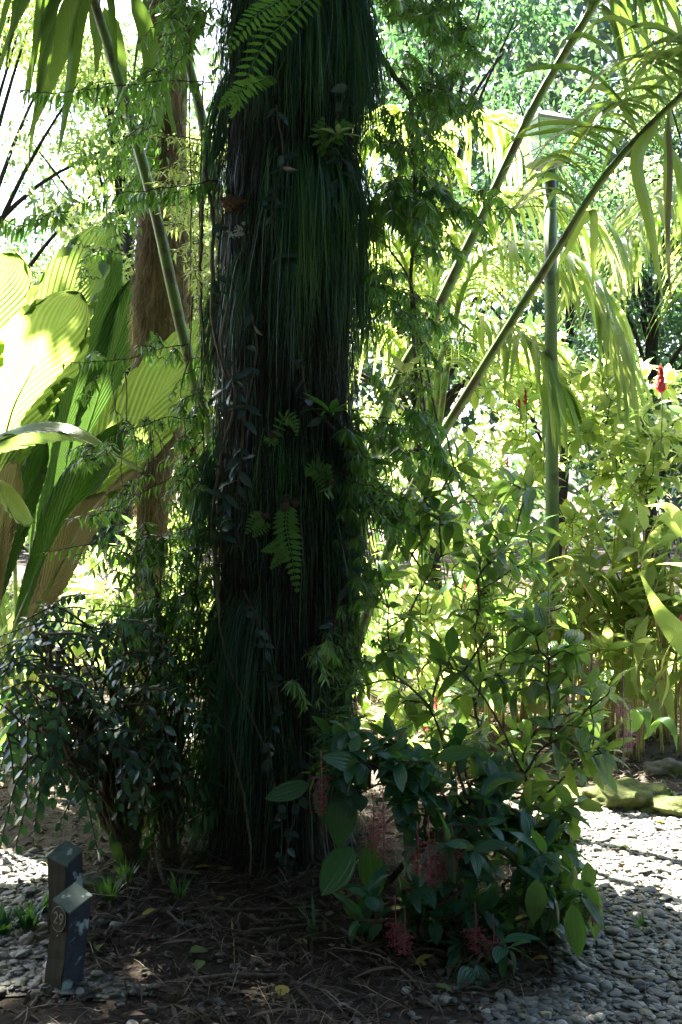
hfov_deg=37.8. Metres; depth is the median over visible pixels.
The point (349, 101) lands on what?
climbing vine
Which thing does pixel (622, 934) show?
pebble
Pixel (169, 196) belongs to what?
leafy spray
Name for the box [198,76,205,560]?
hanging root
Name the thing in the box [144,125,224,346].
leafy spray
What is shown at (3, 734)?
broad leaved herb
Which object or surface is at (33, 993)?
pebble
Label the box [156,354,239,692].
leafy spray
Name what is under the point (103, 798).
drooping shrub
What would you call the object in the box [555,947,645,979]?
fallen twig
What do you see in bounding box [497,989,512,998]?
pebble
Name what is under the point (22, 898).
pebble
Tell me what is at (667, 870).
pebble
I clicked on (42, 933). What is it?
pebble
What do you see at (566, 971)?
pebble
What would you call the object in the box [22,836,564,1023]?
dead leaf strips
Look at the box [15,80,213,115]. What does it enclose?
leafy spray
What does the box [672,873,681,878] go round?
pebble
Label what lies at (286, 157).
climbing vine
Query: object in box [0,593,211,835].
pinnate shrub
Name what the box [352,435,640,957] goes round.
arching shrub
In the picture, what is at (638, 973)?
pebble
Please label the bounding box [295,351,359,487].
climbing vine
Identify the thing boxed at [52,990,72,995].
pebble
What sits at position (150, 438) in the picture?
aerial roots
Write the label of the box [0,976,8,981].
pebble
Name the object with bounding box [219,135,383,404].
hanging fern
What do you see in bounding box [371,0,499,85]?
leafy spray
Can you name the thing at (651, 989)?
pebble
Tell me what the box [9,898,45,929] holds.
weed tuft
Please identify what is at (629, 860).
pebble
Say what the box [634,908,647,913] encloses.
pebble
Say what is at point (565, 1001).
pebble
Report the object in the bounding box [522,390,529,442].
red flower spike
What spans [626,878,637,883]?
pebble
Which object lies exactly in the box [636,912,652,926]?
weed tuft
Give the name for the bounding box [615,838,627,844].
pebble
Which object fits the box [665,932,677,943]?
pebble
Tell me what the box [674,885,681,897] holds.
pebble
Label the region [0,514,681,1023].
ground
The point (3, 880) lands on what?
pebble
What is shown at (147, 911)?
fallen leaf
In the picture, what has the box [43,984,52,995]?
pebble
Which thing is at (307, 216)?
hanging fern
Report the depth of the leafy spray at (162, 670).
3.92 m
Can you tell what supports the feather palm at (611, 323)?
on the ground at (210, 966)
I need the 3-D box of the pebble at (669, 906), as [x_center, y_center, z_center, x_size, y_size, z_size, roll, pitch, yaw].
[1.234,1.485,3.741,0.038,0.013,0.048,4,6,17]
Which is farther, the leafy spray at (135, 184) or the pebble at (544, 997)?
the leafy spray at (135, 184)
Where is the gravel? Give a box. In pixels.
[0,701,681,1023]
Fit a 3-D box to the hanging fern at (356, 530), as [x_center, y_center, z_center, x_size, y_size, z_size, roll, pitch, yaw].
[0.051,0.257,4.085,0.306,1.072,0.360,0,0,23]
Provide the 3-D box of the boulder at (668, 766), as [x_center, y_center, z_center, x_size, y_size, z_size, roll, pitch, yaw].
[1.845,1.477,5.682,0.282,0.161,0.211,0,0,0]
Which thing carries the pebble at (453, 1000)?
on the ground at (210, 966)
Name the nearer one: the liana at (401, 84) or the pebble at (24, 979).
the pebble at (24, 979)
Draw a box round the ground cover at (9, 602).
[1,576,681,709]
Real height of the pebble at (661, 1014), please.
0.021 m
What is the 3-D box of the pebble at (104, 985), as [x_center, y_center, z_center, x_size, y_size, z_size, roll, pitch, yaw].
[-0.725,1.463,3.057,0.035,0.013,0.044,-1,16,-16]
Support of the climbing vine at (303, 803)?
attached to the epiphyte covered tree at (293, 633)
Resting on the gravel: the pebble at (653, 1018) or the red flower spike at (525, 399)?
the pebble at (653, 1018)
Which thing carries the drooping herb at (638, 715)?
on the ground at (210, 966)
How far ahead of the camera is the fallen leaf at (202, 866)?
3.86 m
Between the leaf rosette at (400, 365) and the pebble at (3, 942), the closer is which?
the pebble at (3, 942)
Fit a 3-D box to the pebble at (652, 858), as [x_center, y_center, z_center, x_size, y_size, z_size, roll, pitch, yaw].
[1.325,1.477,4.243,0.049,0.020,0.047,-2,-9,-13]
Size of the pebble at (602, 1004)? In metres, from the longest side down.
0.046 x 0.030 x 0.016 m
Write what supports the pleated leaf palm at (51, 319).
on the ground at (210, 966)
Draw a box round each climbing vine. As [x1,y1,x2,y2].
[204,351,247,568]
[208,210,229,315]
[219,311,262,500]
[241,589,288,883]
[259,105,299,265]
[276,752,310,876]
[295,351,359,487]
[319,518,366,669]
[325,81,354,217]
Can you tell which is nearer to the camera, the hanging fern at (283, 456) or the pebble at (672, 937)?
the pebble at (672, 937)
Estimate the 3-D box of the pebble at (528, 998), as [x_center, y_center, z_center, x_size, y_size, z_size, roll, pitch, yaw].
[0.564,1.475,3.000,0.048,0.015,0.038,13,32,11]
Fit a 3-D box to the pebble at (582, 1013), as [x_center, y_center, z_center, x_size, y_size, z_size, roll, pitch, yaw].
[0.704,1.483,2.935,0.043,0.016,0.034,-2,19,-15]
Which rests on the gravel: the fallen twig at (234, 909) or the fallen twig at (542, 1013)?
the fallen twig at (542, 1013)
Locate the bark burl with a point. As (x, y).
(231, 203)
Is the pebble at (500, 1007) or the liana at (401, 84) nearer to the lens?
the pebble at (500, 1007)
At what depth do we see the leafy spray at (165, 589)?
4.01 m
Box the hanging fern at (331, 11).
[199,0,390,181]
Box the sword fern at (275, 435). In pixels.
[264,409,299,446]
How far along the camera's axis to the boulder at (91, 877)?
3.82 m
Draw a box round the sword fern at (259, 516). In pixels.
[245,510,272,537]
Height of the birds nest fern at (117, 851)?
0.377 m
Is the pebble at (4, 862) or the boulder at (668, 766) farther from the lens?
the boulder at (668, 766)
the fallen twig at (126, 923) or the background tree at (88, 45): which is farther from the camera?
the background tree at (88, 45)
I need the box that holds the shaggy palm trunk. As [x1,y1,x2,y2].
[127,0,197,730]
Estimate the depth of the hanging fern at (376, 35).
4.08 m
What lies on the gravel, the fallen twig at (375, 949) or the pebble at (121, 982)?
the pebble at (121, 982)
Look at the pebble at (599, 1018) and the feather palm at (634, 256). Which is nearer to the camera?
the pebble at (599, 1018)
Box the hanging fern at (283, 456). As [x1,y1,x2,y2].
[245,427,328,543]
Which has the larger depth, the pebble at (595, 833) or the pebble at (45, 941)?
the pebble at (595, 833)
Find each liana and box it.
[198,142,207,358]
[203,171,227,378]
[210,301,236,545]
[212,537,263,745]
[220,691,251,877]
[368,5,482,671]
[372,225,427,425]
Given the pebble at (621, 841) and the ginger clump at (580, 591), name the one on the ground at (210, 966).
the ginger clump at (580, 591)
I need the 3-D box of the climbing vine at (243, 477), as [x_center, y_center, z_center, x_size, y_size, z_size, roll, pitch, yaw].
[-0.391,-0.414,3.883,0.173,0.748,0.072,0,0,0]
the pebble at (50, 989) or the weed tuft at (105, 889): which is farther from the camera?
the weed tuft at (105, 889)
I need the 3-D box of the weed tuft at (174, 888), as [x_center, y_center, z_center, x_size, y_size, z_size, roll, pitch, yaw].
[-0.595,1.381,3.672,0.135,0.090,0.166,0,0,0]
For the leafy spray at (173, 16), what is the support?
attached to the epiphyte covered tree at (293, 633)
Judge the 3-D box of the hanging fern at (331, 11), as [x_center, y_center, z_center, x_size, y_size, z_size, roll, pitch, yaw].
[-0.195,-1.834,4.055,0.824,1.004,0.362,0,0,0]
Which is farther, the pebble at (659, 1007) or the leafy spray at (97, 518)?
the leafy spray at (97, 518)
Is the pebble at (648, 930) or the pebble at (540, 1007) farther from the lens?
the pebble at (648, 930)
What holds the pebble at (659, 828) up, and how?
on the gravel
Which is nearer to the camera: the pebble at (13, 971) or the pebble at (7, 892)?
the pebble at (13, 971)
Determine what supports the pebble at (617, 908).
on the gravel
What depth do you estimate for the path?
3.51 m
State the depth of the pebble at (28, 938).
3.39 m
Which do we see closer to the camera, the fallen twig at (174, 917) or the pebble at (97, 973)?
the pebble at (97, 973)
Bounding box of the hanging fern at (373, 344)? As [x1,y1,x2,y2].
[348,250,397,391]
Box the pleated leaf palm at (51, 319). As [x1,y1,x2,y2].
[0,222,212,747]
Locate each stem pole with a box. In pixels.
[81,657,165,885]
[125,872,130,917]
[146,724,151,881]
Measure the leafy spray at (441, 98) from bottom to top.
0.778 m
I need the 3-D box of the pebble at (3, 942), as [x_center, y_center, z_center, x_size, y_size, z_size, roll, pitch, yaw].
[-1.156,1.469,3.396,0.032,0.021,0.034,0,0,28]
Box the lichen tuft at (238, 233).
[227,221,248,237]
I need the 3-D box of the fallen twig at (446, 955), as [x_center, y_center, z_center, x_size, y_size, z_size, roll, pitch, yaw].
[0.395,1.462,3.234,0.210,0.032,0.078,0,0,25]
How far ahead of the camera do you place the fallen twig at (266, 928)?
3.44 m
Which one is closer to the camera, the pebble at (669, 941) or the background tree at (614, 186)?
the pebble at (669, 941)
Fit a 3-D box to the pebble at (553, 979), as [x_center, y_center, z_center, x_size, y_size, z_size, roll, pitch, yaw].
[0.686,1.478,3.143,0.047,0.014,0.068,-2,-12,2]
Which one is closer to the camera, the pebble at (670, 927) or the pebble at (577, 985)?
the pebble at (577, 985)
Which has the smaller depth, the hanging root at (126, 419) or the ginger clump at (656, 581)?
the hanging root at (126, 419)
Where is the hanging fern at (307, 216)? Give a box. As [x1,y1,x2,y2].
[273,143,405,399]
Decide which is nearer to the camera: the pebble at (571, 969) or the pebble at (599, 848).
the pebble at (571, 969)
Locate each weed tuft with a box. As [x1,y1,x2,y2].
[0,902,25,934]
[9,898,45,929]
[17,892,48,913]
[83,870,132,901]
[107,854,141,885]
[165,871,195,899]
[296,892,317,935]
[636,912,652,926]
[663,782,674,795]
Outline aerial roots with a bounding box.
[135,417,166,521]
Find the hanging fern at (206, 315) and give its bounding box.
[183,271,225,437]
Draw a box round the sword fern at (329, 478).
[304,459,335,489]
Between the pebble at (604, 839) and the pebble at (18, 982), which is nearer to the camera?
the pebble at (18, 982)
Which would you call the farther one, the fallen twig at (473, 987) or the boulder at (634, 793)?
the boulder at (634, 793)
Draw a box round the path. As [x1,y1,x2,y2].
[0,699,681,1023]
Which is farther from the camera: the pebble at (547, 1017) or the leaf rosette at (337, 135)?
the leaf rosette at (337, 135)
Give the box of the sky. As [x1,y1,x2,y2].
[0,0,681,513]
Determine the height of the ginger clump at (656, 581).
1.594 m
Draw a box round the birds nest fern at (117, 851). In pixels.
[109,799,156,865]
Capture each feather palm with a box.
[0,0,681,653]
[347,104,657,645]
[557,180,681,343]
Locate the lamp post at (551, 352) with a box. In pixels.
[514,110,579,726]
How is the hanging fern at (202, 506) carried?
hanging from the epiphyte covered tree at (293, 633)
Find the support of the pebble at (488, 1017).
on the gravel
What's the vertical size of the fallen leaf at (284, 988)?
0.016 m
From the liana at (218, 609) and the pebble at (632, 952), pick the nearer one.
the pebble at (632, 952)
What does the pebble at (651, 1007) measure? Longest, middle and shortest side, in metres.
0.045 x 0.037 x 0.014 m
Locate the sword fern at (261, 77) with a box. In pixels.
[217,0,327,117]
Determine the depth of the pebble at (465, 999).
3.00 m
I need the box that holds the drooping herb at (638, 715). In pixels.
[587,697,677,750]
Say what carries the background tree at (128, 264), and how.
on the ground at (210, 966)
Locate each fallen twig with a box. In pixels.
[12,988,41,1023]
[44,962,100,1007]
[86,906,162,943]
[167,909,217,927]
[185,967,287,981]
[199,906,308,910]
[231,921,234,962]
[233,923,312,935]
[296,981,356,994]
[340,928,386,954]
[399,968,420,989]
[436,951,492,973]
[436,986,498,990]
[540,1003,573,1016]
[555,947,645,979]
[561,980,600,1004]
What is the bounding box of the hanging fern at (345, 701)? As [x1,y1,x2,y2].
[301,648,361,847]
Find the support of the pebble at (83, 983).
on the gravel
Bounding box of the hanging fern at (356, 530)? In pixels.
[307,450,398,673]
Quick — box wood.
[0,0,681,553]
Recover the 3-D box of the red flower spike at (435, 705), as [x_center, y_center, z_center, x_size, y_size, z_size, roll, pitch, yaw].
[0.557,1.216,5.798,0.044,0.295,0.037,0,0,0]
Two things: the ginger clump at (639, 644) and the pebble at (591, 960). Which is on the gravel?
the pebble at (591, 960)
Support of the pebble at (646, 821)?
on the gravel
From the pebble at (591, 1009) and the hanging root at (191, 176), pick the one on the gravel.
the pebble at (591, 1009)
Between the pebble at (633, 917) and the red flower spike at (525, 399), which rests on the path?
the pebble at (633, 917)
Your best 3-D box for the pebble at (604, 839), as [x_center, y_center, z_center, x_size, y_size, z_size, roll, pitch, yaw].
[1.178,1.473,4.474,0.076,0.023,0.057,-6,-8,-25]
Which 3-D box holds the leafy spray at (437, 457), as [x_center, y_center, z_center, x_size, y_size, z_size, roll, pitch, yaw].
[0.236,-0.332,4.013,0.560,0.521,1.220,0,0,0]
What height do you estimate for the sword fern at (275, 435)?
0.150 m
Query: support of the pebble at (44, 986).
on the gravel
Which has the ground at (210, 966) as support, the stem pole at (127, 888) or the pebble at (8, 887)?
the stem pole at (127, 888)
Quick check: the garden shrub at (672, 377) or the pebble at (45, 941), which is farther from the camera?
the garden shrub at (672, 377)
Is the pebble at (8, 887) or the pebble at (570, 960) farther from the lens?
the pebble at (8, 887)
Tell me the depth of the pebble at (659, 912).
3.66 m
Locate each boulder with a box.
[83,871,116,892]
[558,785,589,805]
[579,777,666,811]
[638,795,681,815]
[643,757,681,777]
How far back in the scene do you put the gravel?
3.48 m
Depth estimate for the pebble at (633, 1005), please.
2.98 m
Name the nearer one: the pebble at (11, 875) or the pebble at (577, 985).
the pebble at (577, 985)
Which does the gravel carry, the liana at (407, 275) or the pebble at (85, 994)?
the pebble at (85, 994)
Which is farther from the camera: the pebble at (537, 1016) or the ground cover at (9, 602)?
the ground cover at (9, 602)
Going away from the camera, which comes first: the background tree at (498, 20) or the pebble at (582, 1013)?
the pebble at (582, 1013)
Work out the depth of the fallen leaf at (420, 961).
3.22 m
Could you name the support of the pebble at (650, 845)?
on the gravel
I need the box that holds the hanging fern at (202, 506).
[173,428,226,613]
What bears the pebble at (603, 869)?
on the gravel
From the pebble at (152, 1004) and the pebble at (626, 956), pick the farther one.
the pebble at (626, 956)
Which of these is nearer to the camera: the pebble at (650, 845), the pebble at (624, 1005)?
the pebble at (624, 1005)
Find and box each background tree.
[0,0,134,268]
[0,4,225,601]
[0,13,223,547]
[0,236,129,466]
[36,117,221,580]
[350,199,586,590]
[357,0,611,589]
[442,62,681,575]
[539,0,681,318]
[558,193,681,566]
[593,282,681,485]
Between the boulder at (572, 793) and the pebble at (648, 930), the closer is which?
the pebble at (648, 930)
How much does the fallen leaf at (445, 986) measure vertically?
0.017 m
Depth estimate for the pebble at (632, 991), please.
3.07 m
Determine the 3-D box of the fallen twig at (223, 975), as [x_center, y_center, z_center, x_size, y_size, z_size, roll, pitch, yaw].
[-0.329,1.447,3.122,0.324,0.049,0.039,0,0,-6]
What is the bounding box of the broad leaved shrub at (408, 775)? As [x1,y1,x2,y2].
[265,712,584,988]
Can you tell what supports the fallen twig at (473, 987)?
on the ground at (210, 966)
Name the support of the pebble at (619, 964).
on the path
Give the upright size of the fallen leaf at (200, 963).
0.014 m
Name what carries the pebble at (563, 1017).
on the gravel
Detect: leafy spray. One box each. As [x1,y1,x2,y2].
[0,179,217,247]
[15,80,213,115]
[60,330,188,408]
[66,403,205,478]
[67,465,216,546]
[72,212,128,291]
[85,0,204,237]
[97,636,216,717]
[100,0,220,178]
[105,521,216,574]
[114,548,215,648]
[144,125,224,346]
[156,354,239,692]
[163,169,224,363]
[278,628,399,718]
[299,681,359,791]
[310,410,392,710]
[332,373,469,491]
[336,448,437,569]
[356,354,442,513]
[357,230,479,377]
[364,108,457,190]
[367,175,461,266]
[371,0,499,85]
[382,56,498,181]
[401,187,520,276]
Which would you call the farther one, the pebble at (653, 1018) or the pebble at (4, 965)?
the pebble at (4, 965)
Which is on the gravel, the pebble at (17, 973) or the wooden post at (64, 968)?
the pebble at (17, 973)
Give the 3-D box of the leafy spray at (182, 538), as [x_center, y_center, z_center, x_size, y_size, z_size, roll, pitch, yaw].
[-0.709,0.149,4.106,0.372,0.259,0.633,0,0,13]
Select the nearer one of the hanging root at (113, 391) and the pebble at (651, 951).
the pebble at (651, 951)
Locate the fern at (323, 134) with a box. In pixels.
[308,117,354,165]
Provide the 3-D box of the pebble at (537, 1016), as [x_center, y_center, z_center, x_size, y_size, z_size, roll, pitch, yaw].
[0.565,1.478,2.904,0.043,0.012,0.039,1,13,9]
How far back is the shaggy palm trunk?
5.98 m
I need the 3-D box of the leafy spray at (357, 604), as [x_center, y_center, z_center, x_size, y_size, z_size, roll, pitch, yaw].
[0.049,0.237,4.264,0.350,1.383,1.157,0,0,0]
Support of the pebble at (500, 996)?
on the gravel
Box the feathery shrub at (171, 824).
[39,522,244,865]
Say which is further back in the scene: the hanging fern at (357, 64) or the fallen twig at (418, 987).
the hanging fern at (357, 64)
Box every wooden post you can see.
[44,882,91,996]
[47,840,82,932]
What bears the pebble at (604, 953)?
on the gravel
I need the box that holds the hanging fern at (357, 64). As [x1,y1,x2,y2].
[270,0,406,185]
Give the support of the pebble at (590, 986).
on the gravel
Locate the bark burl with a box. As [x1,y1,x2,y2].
[219,194,246,213]
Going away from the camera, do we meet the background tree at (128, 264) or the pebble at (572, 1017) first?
the pebble at (572, 1017)
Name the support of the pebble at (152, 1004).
on the gravel
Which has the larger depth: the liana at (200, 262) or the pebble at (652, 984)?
the liana at (200, 262)
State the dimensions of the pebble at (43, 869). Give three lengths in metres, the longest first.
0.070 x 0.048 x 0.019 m
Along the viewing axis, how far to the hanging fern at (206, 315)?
4.18 m
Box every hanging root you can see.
[111,354,118,435]
[120,354,127,503]
[177,297,192,502]
[188,25,191,328]
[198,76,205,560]
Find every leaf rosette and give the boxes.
[60,578,125,596]
[298,392,370,423]
[317,124,365,151]
[360,449,402,470]
[374,350,438,379]
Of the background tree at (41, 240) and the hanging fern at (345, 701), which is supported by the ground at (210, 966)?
the background tree at (41, 240)
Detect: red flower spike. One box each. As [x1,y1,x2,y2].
[434,696,439,718]
[517,398,521,434]
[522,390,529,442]
[653,365,667,456]
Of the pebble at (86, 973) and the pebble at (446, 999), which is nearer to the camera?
the pebble at (446, 999)
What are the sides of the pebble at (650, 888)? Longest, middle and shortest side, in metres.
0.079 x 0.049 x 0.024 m
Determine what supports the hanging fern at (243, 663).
hanging from the epiphyte covered tree at (293, 633)
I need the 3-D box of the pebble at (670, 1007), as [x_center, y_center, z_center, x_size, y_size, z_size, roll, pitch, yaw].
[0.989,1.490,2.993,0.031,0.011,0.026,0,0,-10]
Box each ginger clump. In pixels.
[0,614,89,753]
[434,554,597,729]
[437,496,681,725]
[490,498,681,744]
[547,614,681,761]
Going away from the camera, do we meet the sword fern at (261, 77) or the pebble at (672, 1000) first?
the pebble at (672, 1000)
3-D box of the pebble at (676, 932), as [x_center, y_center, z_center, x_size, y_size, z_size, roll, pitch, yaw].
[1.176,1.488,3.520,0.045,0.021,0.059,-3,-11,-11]
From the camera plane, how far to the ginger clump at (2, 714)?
6.10 m
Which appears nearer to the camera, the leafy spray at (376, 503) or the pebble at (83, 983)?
the pebble at (83, 983)
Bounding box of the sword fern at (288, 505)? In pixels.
[261,494,302,592]
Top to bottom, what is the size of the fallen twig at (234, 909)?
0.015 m
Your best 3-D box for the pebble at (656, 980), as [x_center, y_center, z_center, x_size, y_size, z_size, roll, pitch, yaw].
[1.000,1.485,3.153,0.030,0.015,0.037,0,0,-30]
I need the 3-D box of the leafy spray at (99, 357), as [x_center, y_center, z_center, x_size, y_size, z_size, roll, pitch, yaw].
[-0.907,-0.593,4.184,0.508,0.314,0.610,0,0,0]
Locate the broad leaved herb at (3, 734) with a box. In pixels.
[0,691,25,765]
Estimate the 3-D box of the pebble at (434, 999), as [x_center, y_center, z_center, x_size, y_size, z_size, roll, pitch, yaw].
[0.296,1.469,2.998,0.062,0.017,0.037,7,24,17]
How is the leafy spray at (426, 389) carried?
attached to the liana at (401, 84)
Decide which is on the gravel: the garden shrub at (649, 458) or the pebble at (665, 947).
the pebble at (665, 947)
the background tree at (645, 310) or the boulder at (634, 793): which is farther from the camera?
the background tree at (645, 310)
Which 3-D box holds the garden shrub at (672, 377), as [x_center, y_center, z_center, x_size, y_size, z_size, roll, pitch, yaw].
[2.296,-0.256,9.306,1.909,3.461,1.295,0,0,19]
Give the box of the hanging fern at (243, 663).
[184,589,293,858]
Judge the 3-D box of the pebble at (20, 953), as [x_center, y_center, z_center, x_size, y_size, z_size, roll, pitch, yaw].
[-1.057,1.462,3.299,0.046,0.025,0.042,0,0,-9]
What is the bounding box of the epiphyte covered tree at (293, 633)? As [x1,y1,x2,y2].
[186,0,372,872]
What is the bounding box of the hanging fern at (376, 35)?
[330,0,401,181]
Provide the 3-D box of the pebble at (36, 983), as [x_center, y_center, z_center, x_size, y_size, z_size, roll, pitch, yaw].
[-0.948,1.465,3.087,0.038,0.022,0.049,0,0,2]
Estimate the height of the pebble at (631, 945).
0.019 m
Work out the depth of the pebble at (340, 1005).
2.97 m
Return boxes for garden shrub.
[40,515,195,696]
[123,504,212,707]
[357,452,442,729]
[372,516,559,729]
[407,702,535,774]
[426,360,543,651]
[489,310,681,561]
[519,354,652,667]
[607,393,681,643]
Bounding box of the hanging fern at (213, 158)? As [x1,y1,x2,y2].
[192,67,232,260]
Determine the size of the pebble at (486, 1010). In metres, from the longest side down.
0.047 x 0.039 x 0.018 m
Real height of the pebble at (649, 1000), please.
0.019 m
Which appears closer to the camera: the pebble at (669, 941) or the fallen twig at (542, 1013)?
the fallen twig at (542, 1013)
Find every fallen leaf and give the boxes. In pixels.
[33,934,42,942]
[107,1000,115,1010]
[120,958,130,964]
[142,908,155,915]
[190,945,207,952]
[194,865,210,867]
[194,960,204,970]
[275,985,288,995]
[411,954,432,965]
[416,959,426,964]
[436,984,453,992]
[532,955,546,959]
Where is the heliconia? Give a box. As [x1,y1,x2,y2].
[639,503,681,655]
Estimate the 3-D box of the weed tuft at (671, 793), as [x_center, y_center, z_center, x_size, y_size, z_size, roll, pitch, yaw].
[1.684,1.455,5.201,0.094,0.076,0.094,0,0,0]
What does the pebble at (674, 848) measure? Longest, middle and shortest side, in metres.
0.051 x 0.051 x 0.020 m
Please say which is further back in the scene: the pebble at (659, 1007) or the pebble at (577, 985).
the pebble at (577, 985)
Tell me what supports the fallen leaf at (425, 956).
on the ground at (210, 966)
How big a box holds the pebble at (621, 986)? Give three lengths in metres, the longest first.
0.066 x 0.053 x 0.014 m
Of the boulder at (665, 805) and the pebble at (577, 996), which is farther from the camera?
the boulder at (665, 805)
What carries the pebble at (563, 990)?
on the gravel
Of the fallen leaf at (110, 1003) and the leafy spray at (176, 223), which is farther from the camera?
the leafy spray at (176, 223)
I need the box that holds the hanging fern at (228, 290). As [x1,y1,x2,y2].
[215,245,273,355]
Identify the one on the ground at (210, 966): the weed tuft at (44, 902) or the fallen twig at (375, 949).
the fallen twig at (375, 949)
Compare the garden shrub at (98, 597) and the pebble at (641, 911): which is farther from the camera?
the garden shrub at (98, 597)
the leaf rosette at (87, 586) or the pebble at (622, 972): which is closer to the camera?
the pebble at (622, 972)
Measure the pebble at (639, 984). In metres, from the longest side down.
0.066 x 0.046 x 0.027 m
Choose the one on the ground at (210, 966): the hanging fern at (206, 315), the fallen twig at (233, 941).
the fallen twig at (233, 941)
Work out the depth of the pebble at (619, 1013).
2.93 m
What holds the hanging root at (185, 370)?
hanging from the leafy spray at (172, 209)
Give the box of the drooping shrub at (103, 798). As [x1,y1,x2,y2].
[0,700,180,865]
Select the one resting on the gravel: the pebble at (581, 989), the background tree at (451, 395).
the pebble at (581, 989)
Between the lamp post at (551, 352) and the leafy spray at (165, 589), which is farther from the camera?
the lamp post at (551, 352)
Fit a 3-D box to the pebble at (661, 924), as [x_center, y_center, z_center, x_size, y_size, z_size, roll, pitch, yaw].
[1.138,1.486,3.544,0.081,0.020,0.056,-18,21,-37]
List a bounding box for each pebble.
[0,849,6,855]
[0,859,9,866]
[0,867,12,873]
[0,878,6,883]
[0,884,5,892]
[0,939,7,946]
[0,953,9,961]
[0,961,8,968]
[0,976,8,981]
[1,889,15,895]
[3,885,13,889]
[7,873,19,877]
[7,969,16,974]
[14,896,25,901]
[14,971,25,975]
[14,978,25,987]
[15,949,28,957]
[17,876,30,881]
[19,931,34,945]
[20,977,29,982]
[22,885,37,894]
[24,969,41,974]
[28,847,42,852]
[28,989,44,999]
[29,978,42,988]
[30,877,45,882]
[34,926,45,932]
[36,923,45,928]
[36,931,49,936]
[38,939,48,945]
[38,983,49,989]
[39,913,47,918]
[40,867,47,875]
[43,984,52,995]
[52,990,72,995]
[75,987,84,995]
[76,980,87,986]
[78,989,97,998]
[83,969,92,975]
[90,970,105,976]
[99,983,109,991]
[102,988,114,994]
[110,991,121,997]
[117,980,129,984]
[147,1003,157,1009]
[337,1002,349,1006]
[430,995,449,1005]
[439,995,451,1002]
[450,997,457,1003]
[461,997,470,1002]
[479,1006,490,1013]
[482,1013,495,1022]
[493,1012,505,1019]
[495,992,504,1000]
[495,1003,507,1011]
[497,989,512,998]
[503,1010,514,1014]
[507,995,518,1000]
[508,999,524,1010]
[519,1013,530,1019]
[520,996,533,1001]
[524,1007,540,1014]
[528,1001,537,1005]
[531,1013,541,1020]
[537,1004,549,1010]
[539,995,550,999]
[542,999,551,1004]
[542,1013,551,1019]
[551,977,564,982]
[553,1015,565,1021]
[554,932,566,942]
[559,998,570,1002]
[560,1010,578,1015]
[561,987,572,992]
[562,967,572,975]
[562,1002,569,1009]
[563,965,576,974]
[564,955,579,964]
[566,1014,577,1020]
[568,982,580,992]
[569,993,582,998]
[571,974,596,984]
[574,961,586,971]
[574,1010,585,1016]
[577,988,588,991]
[582,983,598,991]
[584,958,594,962]
[585,832,595,837]
[588,1007,595,1013]
[589,831,599,835]
[592,844,602,850]
[593,940,610,947]
[593,1007,605,1012]
[595,836,610,842]
[595,1015,604,1021]
[596,1001,605,1007]
[596,1011,608,1016]
[599,949,611,956]
[599,979,612,992]
[600,866,615,871]
[602,900,612,906]
[604,1004,610,1010]
[606,926,620,935]
[608,988,621,997]
[610,905,623,911]
[611,998,622,1003]
[611,1003,621,1009]
[612,970,627,978]
[613,980,630,989]
[614,953,630,959]
[614,959,628,969]
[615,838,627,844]
[616,929,628,937]
[616,1011,626,1016]
[620,1002,641,1010]
[620,1012,641,1022]
[621,999,634,1008]
[622,942,638,948]
[624,858,637,863]
[624,864,633,872]
[624,988,638,994]
[625,928,641,937]
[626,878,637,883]
[627,911,641,916]
[627,949,643,956]
[628,960,640,967]
[629,913,639,922]
[632,938,646,944]
[632,971,644,975]
[632,980,648,991]
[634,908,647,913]
[635,869,651,873]
[636,820,650,822]
[637,893,645,898]
[637,898,646,903]
[638,1008,653,1016]
[640,885,656,892]
[642,926,654,935]
[643,909,653,918]
[643,948,658,954]
[645,975,653,981]
[645,997,660,1004]
[646,841,656,850]
[646,987,661,993]
[646,1015,655,1020]
[648,856,657,859]
[648,1004,660,1012]
[649,982,658,987]
[650,879,662,887]
[650,917,661,923]
[652,921,668,933]
[652,977,662,983]
[653,908,664,917]
[653,991,672,998]
[653,1004,666,1011]
[654,825,668,830]
[655,1011,666,1018]
[656,866,674,873]
[661,964,671,970]
[662,895,672,899]
[662,938,675,950]
[662,944,671,950]
[664,903,673,910]
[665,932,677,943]
[665,1005,674,1009]
[666,924,676,930]
[667,954,677,961]
[667,971,677,977]
[667,995,677,1005]
[669,846,680,850]
[669,930,680,935]
[669,963,676,968]
[670,986,679,992]
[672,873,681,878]
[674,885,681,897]
[676,939,681,945]
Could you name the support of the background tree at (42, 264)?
on the ground at (210, 966)
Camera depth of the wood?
33.76 m
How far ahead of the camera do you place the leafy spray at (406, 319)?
4.05 m
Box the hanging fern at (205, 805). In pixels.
[183,718,225,856]
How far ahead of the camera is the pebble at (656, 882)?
3.96 m
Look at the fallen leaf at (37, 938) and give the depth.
3.39 m
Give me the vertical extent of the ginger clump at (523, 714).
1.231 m
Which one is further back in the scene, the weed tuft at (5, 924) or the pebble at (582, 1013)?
the weed tuft at (5, 924)
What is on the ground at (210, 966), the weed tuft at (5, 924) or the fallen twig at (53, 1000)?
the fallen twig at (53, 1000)
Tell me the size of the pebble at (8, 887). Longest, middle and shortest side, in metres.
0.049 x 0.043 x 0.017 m
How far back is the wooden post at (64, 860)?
3.43 m

